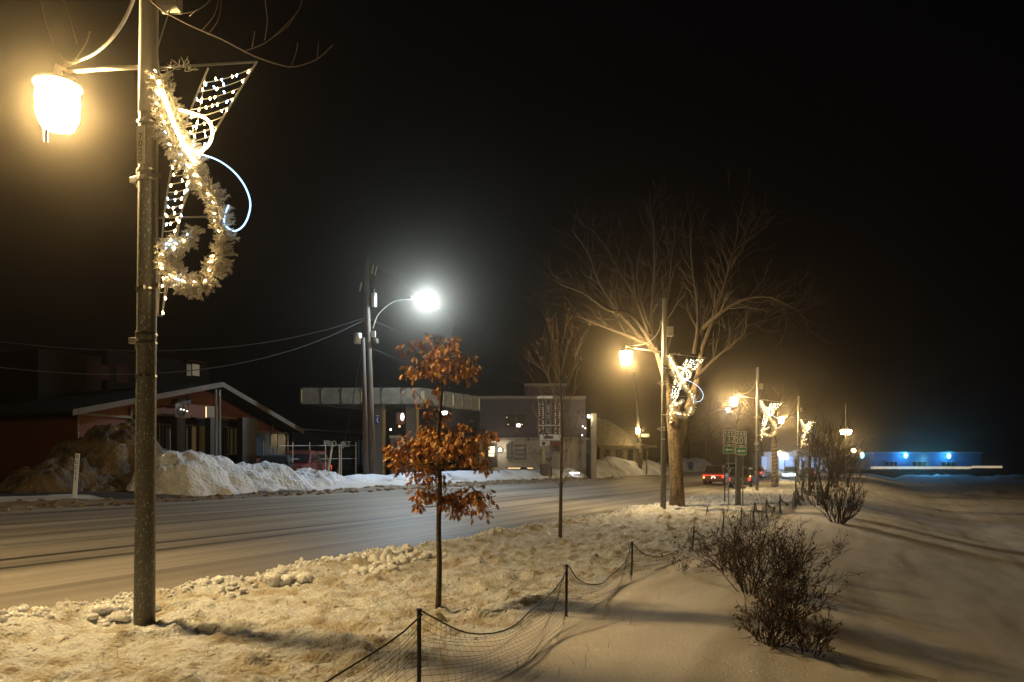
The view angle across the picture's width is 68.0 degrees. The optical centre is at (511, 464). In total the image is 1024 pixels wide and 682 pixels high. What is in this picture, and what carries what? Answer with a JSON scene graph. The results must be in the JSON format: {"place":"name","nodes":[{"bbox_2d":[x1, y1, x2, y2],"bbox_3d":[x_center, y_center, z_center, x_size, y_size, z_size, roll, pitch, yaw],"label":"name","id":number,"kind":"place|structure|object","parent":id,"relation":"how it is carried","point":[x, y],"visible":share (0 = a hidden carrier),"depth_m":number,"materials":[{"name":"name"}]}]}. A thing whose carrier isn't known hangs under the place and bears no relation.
{"place":"outdoors","nodes":[
{"label":"outdoors","id":0,"kind":"place"},
{"bbox_2d":[40,0,89,62],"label":"overhanging branch","id":1,"kind":"object","parent":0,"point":[73,32],"visible":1,"depth_m":9.40,"materials":[{"name":"brown"}]},
{"bbox_2d":[151,0,332,66],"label":"overhanging branch","id":2,"kind":"object","parent":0,"point":[165,12],"visible":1,"depth_m":7.91,"materials":[{"name":"brown"}]},
{"bbox_2d":[0,466,750,509],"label":"verge","id":3,"kind":"structure","parent":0,"point":[9,500],"depth_m":26.54,"materials":[{"name":"white snow"}]},
{"bbox_2d":[0,348,127,402],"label":"block","id":4,"kind":"structure","parent":3,"relation":"on","point":[18,385],"depth_m":41.23,"materials":[{"name":"black"}]},
{"bbox_2d":[115,364,127,382],"bbox_3d":[-22.937,-5.333,44.584,0.060,1.078,0.829,0,0,26],"label":"door","id":5,"kind":"structure","parent":4,"relation":"in","point":[119,368],"depth_m":44.54,"materials":[{"name":"black"}]},
{"bbox_2d":[72,453,79,497],"bbox_3d":[-13.766,0.452,23.943,0.244,1.591,0.030,0,0,0],"label":"marker stake","id":6,"kind":"object","parent":3,"relation":"on","point":[76,472],"visible":1,"depth_m":23.93,"materials":[{"name":"white"}]},
{"bbox_2d":[0,418,167,492],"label":"snow pile","id":7,"kind":"object","parent":3,"relation":"on","point":[107,457],"visible":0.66,"depth_m":28.45,"materials":[{"name":"white snow"}]},
{"bbox_2d":[75,350,208,389],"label":"house","id":8,"kind":"structure","parent":3,"relation":"on","point":[110,359],"depth_m":51.77,"materials":[{"name":"black"}]},
{"bbox_2d":[186,363,191,376],"bbox_3d":[-22.926,-6.691,53.865,0.100,0.988,0.502,0,0,26],"label":"window","id":9,"kind":"structure","parent":8,"relation":"in","point":[188,365],"depth_m":53.80,"materials":[{"name":"beige"}]},
{"bbox_2d":[192,363,199,377],"bbox_3d":[-22.662,-6.760,54.418,0.100,0.998,0.736,0,0,26],"label":"window","id":10,"kind":"structure","parent":8,"relation":"in","point":[196,373],"depth_m":54.33,"materials":[{"name":"beige"}]},
{"bbox_2d":[0,382,303,482],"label":"gabled shop","id":11,"kind":"structure","parent":3,"relation":"on","point":[235,426],"depth_m":37.96,"materials":[{"name":"red"}]},
{"bbox_2d":[156,423,170,449],"bbox_3d":[-17.299,-1.319,37.648,0.105,1.381,0.865,0,0,26],"label":"window","id":12,"kind":"structure","parent":11,"relation":"in","point":[163,431],"depth_m":37.67,"materials":[{"name":"brown"}]},
{"bbox_2d":[185,425,204,452],"bbox_3d":[-16.493,-1.295,39.311,0.120,1.475,1.629,0,0,26],"label":"window","id":13,"kind":"structure","parent":11,"relation":"in","point":[194,434],"depth_m":39.33,"materials":[{"name":"brown"}]},
{"bbox_2d":[224,427,236,454],"bbox_3d":[-15.379,-1.285,41.636,0.120,1.528,0.965,0,0,26],"label":"window","id":14,"kind":"structure","parent":11,"relation":"in","point":[230,433],"depth_m":41.50,"materials":[{"name":"brown"}]},
{"bbox_2d":[256,433,285,456],"bbox_3d":[-14.071,-1.128,44.384,0.105,1.369,2.483,0,0,26],"label":"window","id":15,"kind":"structure","parent":11,"relation":"in","point":[266,443],"depth_m":44.23,"materials":[{"name":"black glass"}]},
{"bbox_2d":[126,450,345,501],"bbox_3d":[-11.579,0.505,33.924,5.400,2.178,14.220,0,0,26],"label":"snow pile","id":16,"kind":"object","parent":3,"relation":"on","point":[189,473],"visible":0.69,"depth_m":30.37,"materials":[{"name":"white snow"}]},
{"bbox_2d":[258,455,292,469],"bbox_3d":[-12.499,0.227,40.523,2.140,1.434,4.565,0,0,-9],"label":"lot car","id":17,"kind":"object","parent":3,"relation":"on","point":[284,459],"visible":0.11,"depth_m":39.20,"materials":[{"name":"grey paint"}]},
{"bbox_2d":[285,451,331,471],"bbox_3d":[-11.565,0.096,41.846,2.200,1.684,4.665,0,0,6],"label":"lot car","id":18,"kind":"object","parent":3,"relation":"on","point":[315,460],"visible":0.33,"depth_m":41.22,"materials":[{"name":"red paint"}]},
{"bbox_2d":[289,442,356,474],"bbox_3d":[-10.717,-0.061,42.434,0.057,2.522,6.666,0,0,26],"label":"rail fence","id":19,"kind":"object","parent":3,"relation":"on","point":[325,445],"visible":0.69,"depth_m":43.53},
{"bbox_2d":[287,428,362,475],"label":"dark shop","id":20,"kind":"structure","parent":3,"relation":"on","point":[319,437],"depth_m":57.65,"materials":[{"name":"black"}]},
{"bbox_2d":[319,449,350,470],"bbox_3d":[-13.388,-0.312,57.596,0.040,1.583,3.736,0,0,26],"label":"garage door","id":21,"kind":"structure","parent":20,"relation":"in","point":[346,463],"depth_m":58.09,"materials":[{"name":"black glass"}]},
{"bbox_2d":[327,443,332,471],"bbox_3d":[-8.925,0.004,37.058,0.394,2.059,0.100,0,0,0],"label":"lot stake","id":22,"kind":"object","parent":3,"relation":"on","point":[330,456],"visible":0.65,"depth_m":37.02,"materials":[{"name":"beige"}]},
{"bbox_2d":[354,333,368,473],"bbox_3d":[-8.056,-2.974,40.526,0.802,8.045,0.423,0,0,-8],"label":"utility pole","id":23,"kind":"object","parent":3,"relation":"on","point":[359,338],"visible":0.91,"depth_m":40.39,"materials":[{"name":"brown wood"}]},
{"bbox_2d":[344,355,360,441],"bbox_3d":[-9.062,-3.877,43.249,0.040,5.101,5.947,0,0,-22],"label":"service wire","id":24,"kind":"object","parent":23,"relation":"attached to","point":[352,399],"visible":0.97,"depth_m":43.27,"materials":[{"name":"grey"}]},
{"bbox_2d":[299,388,480,474],"bbox_3d":[-7.205,-1.449,46.860,10.293,5.965,6.060,0,0,0],"label":"station canopy","id":25,"kind":"object","parent":3,"relation":"on","point":[389,399],"visible":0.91,"depth_m":45.65,"materials":[{"name":"grey metal"}]},
{"bbox_2d":[359,257,425,473],"bbox_3d":[-6.508,-5.179,41.987,3.923,12.539,0.420,0,0,1],"label":"utility pole","id":26,"kind":"object","parent":3,"relation":"on","point":[369,333],"visible":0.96,"depth_m":41.86,"materials":[{"name":"brown wood"}]},
{"bbox_2d":[0,319,364,374],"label":"overhead wire","id":27,"kind":"object","parent":26,"relation":"attached to","point":[176,371],"visible":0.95,"depth_m":30.96,"materials":[{"name":"grey"}]},
{"bbox_2d":[0,317,364,350],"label":"overhead wire","id":28,"kind":"object","parent":26,"relation":"attached to","point":[169,350],"visible":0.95,"depth_m":31.35,"materials":[{"name":"grey"}]},
{"bbox_2d":[369,263,618,399],"bbox_3d":[2.697,-8.952,63.343,0.026,4.521,47.765,0,0,27],"label":"overhead wire","id":29,"kind":"object","parent":26,"relation":"attached to","point":[469,325],"visible":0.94,"depth_m":50.94,"materials":[{"name":"grey"}]},
{"bbox_2d":[373,349,625,425],"bbox_3d":[2.979,-5.293,63.676,0.026,2.251,48.393,0,0,26],"label":"overhead wire","id":30,"kind":"object","parent":26,"relation":"attached to","point":[471,386],"visible":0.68,"depth_m":52.23,"materials":[{"name":"grey"}]},
{"bbox_2d":[371,319,633,413],"bbox_3d":[2.926,-6.862,63.676,0.036,2.412,48.440,0,0,26],"label":"overhead wire","id":31,"kind":"object","parent":26,"relation":"attached to","point":[486,368],"visible":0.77,"depth_m":54.07,"materials":[{"name":"grey"}]},
{"bbox_2d":[389,436,405,473],"bbox_3d":[-6.975,-0.291,46.500,0.930,2.906,0.900,0,0,0],"label":"pay booth","id":32,"kind":"object","parent":3,"relation":"on","point":[393,439],"visible":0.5,"depth_m":46.15,"materials":[{"name":"grey"}]},
{"bbox_2d":[374,411,479,474],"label":"station building","id":33,"kind":"structure","parent":3,"relation":"on","point":[395,423],"depth_m":55.50,"materials":[{"name":"black"}]},
{"bbox_2d":[396,412,404,423],"bbox_3d":[-8.148,-3.347,55.400,0.600,0.877,0.100,0,0,0],"label":"window","id":34,"kind":"structure","parent":33,"relation":"in","point":[398,419],"depth_m":55.35,"materials":[{"name":"glass"}]},
{"bbox_2d":[341,468,575,490],"bbox_3d":[-1.579,0.947,52.134,4.400,1.253,40.480,0,0,26],"label":"snow pile","id":35,"kind":"object","parent":3,"relation":"on","point":[458,475],"visible":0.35,"depth_m":47.82,"materials":[{"name":"white snow"}]},
{"bbox_2d":[490,452,554,474],"bbox_3d":[0.836,0.074,59.017,5.608,2.016,0.065,0,0,0],"label":"iron fence","id":36,"kind":"object","parent":3,"relation":"on","point":[527,461],"visible":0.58,"depth_m":58.98,"materials":[{"name":"black"}]},
{"bbox_2d":[479,383,596,479],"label":"flat building","id":37,"kind":"structure","parent":3,"relation":"on","point":[495,416],"depth_m":64.00,"materials":[{"name":"grey concrete"}]},
{"bbox_2d":[487,445,496,470],"bbox_3d":[-1.679,0.107,63.932,0.906,3.517,0.175,0,0,0],"label":"door","id":38,"kind":"structure","parent":37,"relation":"in","point":[493,449],"depth_m":63.88,"materials":[{"name":"white"}]},
{"bbox_2d":[506,414,525,427],"bbox_3d":[0.320,-3.678,63.919,1.706,1.173,0.203,0,0,0],"label":"window","id":39,"kind":"structure","parent":37,"relation":"in","point":[521,419],"depth_m":63.89,"materials":[{"name":"black"}]},
{"bbox_2d":[537,396,560,476],"bbox_3d":[2.872,-1.883,57.704,1.810,6.675,1.167,0,0,-9],"label":"pylon sign","id":40,"kind":"object","parent":3,"relation":"on","point":[545,467],"visible":0.79,"depth_m":57.85,"materials":[{"name":"grey metal"}]},
{"bbox_2d":[565,456,646,479],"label":"snow pile","id":41,"kind":"object","parent":3,"relation":"on","point":[621,467],"visible":0.45,"depth_m":74.14,"materials":[{"name":"white snow"}]},
{"bbox_2d":[598,440,628,458],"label":"yard tree","id":42,"kind":"object","parent":41,"relation":"on","point":[615,451],"visible":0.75,"depth_m":78.13,"materials":[{"name":"brown plant"}]},
{"bbox_2d":[597,419,656,473],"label":"house","id":43,"kind":"structure","parent":3,"relation":"on","point":[611,434],"depth_m":82.23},
{"bbox_2d":[604,449,610,456],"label":"window","id":44,"kind":"structure","parent":43,"relation":"in","point":[607,450],"depth_m":81.86,"materials":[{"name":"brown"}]},
{"bbox_2d":[616,449,623,458],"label":"window","id":45,"kind":"structure","parent":43,"relation":"in","point":[619,451],"depth_m":81.86,"materials":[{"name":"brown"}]},
{"bbox_2d":[627,449,632,460],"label":"window","id":46,"kind":"structure","parent":43,"relation":"in","point":[630,451],"depth_m":81.86,"materials":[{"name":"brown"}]},
{"bbox_2d":[633,372,648,468],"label":"side lamp","id":47,"kind":"object","parent":3,"relation":"on","point":[638,444],"visible":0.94,"depth_m":80.70,"materials":[{"name":"metal"}]},
{"bbox_2d":[636,460,668,475],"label":"snow pile","id":48,"kind":"object","parent":3,"relation":"on","point":[653,468],"visible":0.34,"depth_m":83.69,"materials":[{"name":"snow"}]},
{"bbox_2d":[666,383,707,458],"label":"bare tree","id":49,"kind":"object","parent":3,"relation":"on","point":[688,440],"visible":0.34,"depth_m":125.45,"materials":[{"name":"brown plant"}]},
{"bbox_2d":[666,458,712,470],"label":"snow pile","id":50,"kind":"object","parent":3,"relation":"on","point":[700,464],"visible":0.36,"depth_m":110.78,"materials":[{"name":"snow"}]},
{"bbox_2d":[688,462,693,469],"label":"wheelie bin","id":51,"kind":"object","parent":3,"relation":"on","point":[690,465],"visible":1,"depth_m":103.66,"materials":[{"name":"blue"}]},
{"bbox_2d":[694,373,730,463],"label":"bare tree","id":52,"kind":"object","parent":3,"relation":"on","point":[708,418],"visible":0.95,"depth_m":123.77,"materials":[{"name":"brown plant"}]},
{"bbox_2d":[706,408,727,461],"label":"street lamp","id":53,"kind":"object","parent":3,"relation":"on","point":[707,439],"visible":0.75,"depth_m":124.90,"materials":[{"name":"grey metal"}]},
{"bbox_2d":[713,393,760,455],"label":"bare tree","id":54,"kind":"object","parent":3,"relation":"on","point":[739,418],"visible":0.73,"depth_m":145.03,"materials":[{"name":"brown plant"}]},
{"bbox_2d":[749,418,779,451],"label":"bare tree","id":55,"kind":"object","parent":3,"relation":"on","point":[761,442],"visible":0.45,"depth_m":185.18,"materials":[{"name":"brown plant"}]},
{"bbox_2d":[0,467,848,610],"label":"road","id":56,"kind":"structure","parent":0,"point":[50,557],"depth_m":19.50,"materials":[{"name":"grey asphalt"}]},
{"bbox_2d":[3,476,622,510],"bbox_3d":[-3.106,1.137,43.610,1.734,0.360,60.108,0,0,26],"label":"frozen slush","id":57,"kind":"object","parent":56,"relation":"on","point":[81,504],"visible":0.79,"depth_m":31.51,"materials":[{"name":"white snow"}]},
{"bbox_2d":[703,466,729,484],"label":"red pickup","id":58,"kind":"object","parent":56,"relation":"on","point":[711,474],"visible":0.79,"depth_m":65.64,"materials":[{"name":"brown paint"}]},
{"bbox_2d":[725,463,734,470],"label":"car","id":59,"kind":"object","parent":56,"relation":"on","point":[731,465],"visible":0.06,"depth_m":101.44,"materials":[{"name":"grey paint"}]},
{"bbox_2d":[729,468,754,487],"bbox_3d":[19.466,1.126,63.659,2.200,1.684,4.665,0,0,27],"label":"parked car","id":60,"kind":"object","parent":56,"relation":"on","point":[748,473],"visible":0.48,"depth_m":61.81,"materials":[{"name":"black paint"}]},
{"bbox_2d":[750,467,766,477],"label":"car","id":61,"kind":"object","parent":56,"relation":"on","point":[762,473],"visible":0.52,"depth_m":94.61,"materials":[{"name":"grey paint"}]},
{"bbox_2d":[782,466,799,478],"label":"oncoming car","id":62,"kind":"object","parent":56,"relation":"on","point":[789,471],"visible":0.56,"depth_m":97.78,"materials":[{"name":"grey paint"}]},
{"bbox_2d":[0,471,1023,681],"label":"snowy verge","id":63,"kind":"structure","parent":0,"point":[933,591],"depth_m":10.06,"materials":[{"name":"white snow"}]},
{"bbox_2d":[31,0,182,626],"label":"street lamp","id":64,"kind":"object","parent":63,"relation":"on","point":[58,83],"visible":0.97,"depth_m":8.85,"materials":[{"name":"metal"}]},
{"bbox_2d":[144,57,257,316],"bbox_3d":[-3.491,-3.184,8.533,1.652,2.937,0.399,0,0,26],"label":"light decoration","id":65,"kind":"object","parent":64,"relation":"attached to","point":[174,245],"visible":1,"depth_m":8.59,"materials":[{"name":"silver metal"}]},
{"bbox_2d":[0,501,668,625],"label":"snow clods","id":66,"kind":"object","parent":63,"relation":"on","point":[392,557],"visible":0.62,"depth_m":11.71,"materials":[{"name":"white snow"}]},
{"bbox_2d":[381,327,499,608],"bbox_3d":[-0.918,0.056,9.681,1.489,3.649,1.234,0,0,-9],"label":"oak sapling","id":67,"kind":"object","parent":63,"relation":"on","point":[438,449],"visible":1,"depth_m":9.64,"materials":[{"name":"brown plant"}]},
{"bbox_2d":[507,304,601,537],"bbox_3d":[1.056,-1.114,19.378,2.411,6.150,2.393,0,0,1],"label":"bare sapling","id":68,"kind":"object","parent":63,"relation":"on","point":[561,483],"visible":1,"depth_m":19.41,"materials":[{"name":"brown plant"}]},
{"bbox_2d":[325,488,804,681],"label":"snow fence","id":69,"kind":"object","parent":63,"relation":"on","point":[419,620],"visible":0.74,"depth_m":8.16,"materials":[{"name":"black"}]},
{"bbox_2d":[620,298,672,508],"bbox_3d":[5.651,-2.345,32.005,2.295,9.152,0.570,0,0,26],"label":"street lamp","id":70,"kind":"object","parent":63,"relation":"on","point":[667,331],"visible":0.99,"depth_m":31.59,"materials":[{"name":"beige metal"}]},
{"bbox_2d":[666,353,705,422],"bbox_3d":[7.151,-3.184,31.277,1.652,2.937,0.399,0,0,26],"label":"light decoration","id":71,"kind":"object","parent":70,"relation":"attached to","point":[674,404],"visible":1,"depth_m":31.35,"materials":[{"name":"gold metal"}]},
{"bbox_2d":[671,553,692,571],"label":"dry weed","id":72,"kind":"object","parent":63,"relation":"on","point":[684,566],"visible":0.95,"depth_m":13.37,"materials":[{"name":"brown"}]},
{"bbox_2d":[522,163,848,506],"bbox_3d":[7.861,-5.830,33.044,15.866,15.616,7.824,0,0,-5],"label":"bare tree","id":73,"kind":"object","parent":63,"relation":"on","point":[677,427],"visible":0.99,"depth_m":33.27,"materials":[{"name":"brown plant"}]},
{"bbox_2d":[677,528,758,572],"bbox_3d":[3.650,1.557,13.568,1.348,0.886,1.079,0,0,-28],"label":"bank shrub","id":74,"kind":"object","parent":63,"relation":"on","point":[707,548],"visible":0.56,"depth_m":13.59,"materials":[{"name":"brown plant"}]},
{"bbox_2d":[724,463,724,501],"bbox_3d":[10.678,0.983,38.080,0.061,2.092,0.070,0,0,26],"label":"verge post","id":75,"kind":"object","parent":63,"relation":"on","point":[724,482],"visible":0.65,"depth_m":38.05,"materials":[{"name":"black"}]},
{"bbox_2d":[723,430,746,505],"bbox_3d":[9.995,0.332,34.136,1.062,3.724,0.328,0,0,0],"label":"route sign","id":76,"kind":"object","parent":63,"relation":"on","point":[734,437],"visible":0.97,"depth_m":33.99,"materials":[{"name":"metal"}]},
{"bbox_2d":[649,479,823,594],"bbox_3d":[3.616,1.129,11.659,1.841,1.837,2.447,0,0,-41],"label":"bank shrub","id":77,"kind":"object","parent":63,"relation":"on","point":[740,570],"visible":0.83,"depth_m":11.51,"materials":[{"name":"brown plant"}]},
{"bbox_2d":[730,367,762,490],"bbox_3d":[16.796,-2.345,54.387,2.295,9.152,0.570,0,0,26],"label":"street lamp","id":78,"kind":"object","parent":63,"relation":"on","point":[758,387],"visible":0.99,"depth_m":53.98,"materials":[{"name":"beige"}]},
{"bbox_2d":[758,399,782,439],"bbox_3d":[18.296,-3.184,53.659,1.652,2.937,0.399,0,0,26],"label":"light decoration","id":79,"kind":"object","parent":78,"relation":"attached to","point":[768,416],"visible":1,"depth_m":53.73,"materials":[{"name":"gold metal"}]},
{"bbox_2d":[723,362,823,486],"bbox_3d":[21.479,-3.215,62.703,8.161,10.704,5.276,0,0,26],"label":"wrapped tree","id":80,"kind":"object","parent":63,"relation":"on","point":[774,475],"visible":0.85,"depth_m":62.44,"materials":[{"name":"brown plant"}]},
{"bbox_2d":[731,563,816,650],"bbox_3d":[2.886,1.571,8.424,0.911,1.060,1.024,0,0,26],"label":"bank shrub","id":81,"kind":"object","parent":63,"relation":"on","point":[769,622],"visible":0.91,"depth_m":8.38,"materials":[{"name":"brown plant"}]},
{"bbox_2d":[778,396,802,482],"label":"street lamp","id":82,"kind":"object","parent":63,"relation":"on","point":[798,427],"visible":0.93,"depth_m":75.98,"materials":[{"name":"beige"}]},
{"bbox_2d":[799,419,815,447],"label":"light decoration","id":83,"kind":"object","parent":82,"relation":"attached to","point":[804,428],"visible":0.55,"depth_m":75.82,"materials":[{"name":"yellow metal"}]},
{"bbox_2d":[729,521,861,627],"bbox_3d":[3.676,1.420,9.699,1.815,1.377,1.438,0,0,44],"label":"bank shrub","id":84,"kind":"object","parent":63,"relation":"on","point":[804,579],"visible":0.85,"depth_m":9.67,"materials":[{"name":"brown plant"}]},
{"bbox_2d":[795,459,796,506],"bbox_3d":[12.482,0.919,33.360,0.061,2.338,0.070,0,0,26],"label":"verge post","id":85,"kind":"object","parent":63,"relation":"on","point":[796,482],"visible":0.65,"depth_m":33.33,"materials":[{"name":"black"}]},
{"bbox_2d":[750,601,843,657],"bbox_3d":[3.167,1.813,8.425,0.962,0.690,0.859,0,0,26],"label":"bank shrub","id":86,"kind":"object","parent":63,"relation":"on","point":[819,636],"visible":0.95,"depth_m":8.23,"materials":[{"name":"brown plant"}]},
{"bbox_2d":[756,516,839,575],"bbox_3d":[5.046,1.499,13.518,1.298,1.225,1.688,0,0,-35],"label":"bank shrub","id":87,"kind":"object","parent":63,"relation":"on","point":[785,545],"visible":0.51,"depth_m":13.51,"materials":[{"name":"brown plant"}]},
{"bbox_2d":[802,460,804,485],"bbox_3d":[24.199,0.855,62.990,0.173,2.340,0.200,0,0,26],"label":"verge post","id":88,"kind":"object","parent":63,"relation":"on","point":[803,471],"visible":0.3,"depth_m":62.94,"materials":[{"name":"brown wood"}]},
{"bbox_2d":[808,456,810,495],"bbox_3d":[17.776,0.798,45.290,0.173,2.577,0.200,0,0,26],"label":"verge post","id":89,"kind":"object","parent":63,"relation":"on","point":[809,468],"visible":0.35,"depth_m":45.20,"materials":[{"name":"brown wood"}]},
{"bbox_2d":[799,451,822,477],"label":"billboard","id":90,"kind":"object","parent":63,"relation":"on","point":[805,452],"visible":0.29,"depth_m":109.90,"materials":[{"name":"grey"}]},
{"bbox_2d":[790,408,842,489],"bbox_3d":[22.492,-1.087,55.781,3.795,6.138,2.983,0,0,26],"label":"bare tree","id":91,"kind":"object","parent":63,"relation":"on","point":[813,468],"visible":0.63,"depth_m":55.89,"materials":[{"name":"brown plant"}]},
{"bbox_2d":[797,462,838,505],"bbox_3d":[14.084,0.952,35.157,1.931,2.090,1.670,0,0,-6],"label":"twiggy shrub","id":92,"kind":"object","parent":63,"relation":"on","point":[804,489],"visible":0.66,"depth_m":35.03,"materials":[{"name":"brown plant"}]},
{"bbox_2d":[808,418,858,487],"bbox_3d":[25.940,-0.929,61.381,2.848,5.884,3.971,0,0,-28],"label":"bare tree","id":93,"kind":"object","parent":63,"relation":"on","point":[833,456],"visible":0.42,"depth_m":61.07,"materials":[{"name":"brown plant"}]},
{"bbox_2d":[794,412,877,498],"bbox_3d":[17.512,-0.439,41.326,4.554,4.926,3.955,0,0,26],"label":"bare tree","id":94,"kind":"object","parent":63,"relation":"on","point":[826,461],"visible":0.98,"depth_m":41.20,"materials":[{"name":"brown plant"}]},
{"bbox_2d":[805,457,867,523],"bbox_3d":[11.189,0.924,26.149,1.981,2.379,2.309,0,0,26],"label":"twiggy shrub","id":95,"kind":"object","parent":63,"relation":"on","point":[852,508],"visible":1,"depth_m":25.86,"materials":[{"name":"brown plant"}]},
{"bbox_2d":[828,529,848,555],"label":"dry weed","id":96,"kind":"object","parent":63,"relation":"on","point":[837,544],"visible":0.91,"depth_m":17.55,"materials":[{"name":"brown"}]},
{"bbox_2d":[841,404,850,486],"bbox_3d":[27.280,-1.410,62.000,0.933,6.996,0.396,0,0,0],"label":"park lamp","id":97,"kind":"object","parent":63,"relation":"on","point":[845,446],"visible":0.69,"depth_m":61.96,"materials":[{"name":"black metal"}]},
{"bbox_2d":[831,439,868,487],"bbox_3d":[27.143,-0.257,62.014,3.078,4.561,4.398,0,0,-14],"label":"bare tree","id":98,"kind":"object","parent":63,"relation":"on","point":[852,471],"visible":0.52,"depth_m":61.73,"materials":[{"name":"brown plant"}]},
{"bbox_2d":[0,0,1023,468],"label":"sky","id":99,"kind":"structure","parent":0,"point":[438,143],"materials":[{"name":"black"}]},
{"bbox_2d":[891,474,1023,480],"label":"shore","id":100,"kind":"structure","parent":0,"point":[1011,477],"depth_m":144.10,"materials":[{"name":"white snow"}]},
{"bbox_2d":[904,469,1023,552],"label":"frozen river","id":101,"kind":"structure","parent":0,"point":[995,509],"depth_m":61.48,"materials":[{"name":"white snow"}]},
{"bbox_2d":[840,466,1018,477],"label":"wharf","id":102,"kind":"structure","parent":101,"relation":"in","point":[892,472],"depth_m":156.50,"materials":[{"name":"black"}]},
{"bbox_2d":[851,452,982,468],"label":"wharf building","id":103,"kind":"structure","parent":102,"relation":"on","point":[922,459],"depth_m":165.00,"materials":[{"name":"blue metal"}]},
{"bbox_2d":[885,461,897,465],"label":"window","id":104,"kind":"structure","parent":103,"relation":"in","point":[887,463],"depth_m":164.75,"materials":[{"name":"black"}]},
{"bbox_2d":[912,461,926,465],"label":"window","id":105,"kind":"structure","parent":103,"relation":"in","point":[914,463],"depth_m":164.75,"materials":[{"name":"blue"}]},
{"bbox_2d":[941,461,955,465],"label":"window","id":106,"kind":"structure","parent":103,"relation":"in","point":[943,463],"depth_m":164.75,"materials":[{"name":"blue"}]},
{"label":"ground","id":107,"kind":"structure","parent":0,"visible":0},
{"bbox_2d":[751,450,834,473],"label":"shopfront","id":108,"kind":"object","parent":107,"relation":"on","point":[765,460],"visible":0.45,"depth_m":149.80,"materials":[{"name":"blue"}]},
{"bbox_2d":[761,456,767,469],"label":"window","id":109,"kind":"structure","parent":108,"relation":"in","point":[764,459],"depth_m":149.72,"materials":[{"name":"blue"}]},
{"bbox_2d":[779,456,793,469],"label":"window","id":110,"kind":"structure","parent":108,"relation":"in","point":[788,462],"depth_m":149.72,"materials":[{"name":"blue"}]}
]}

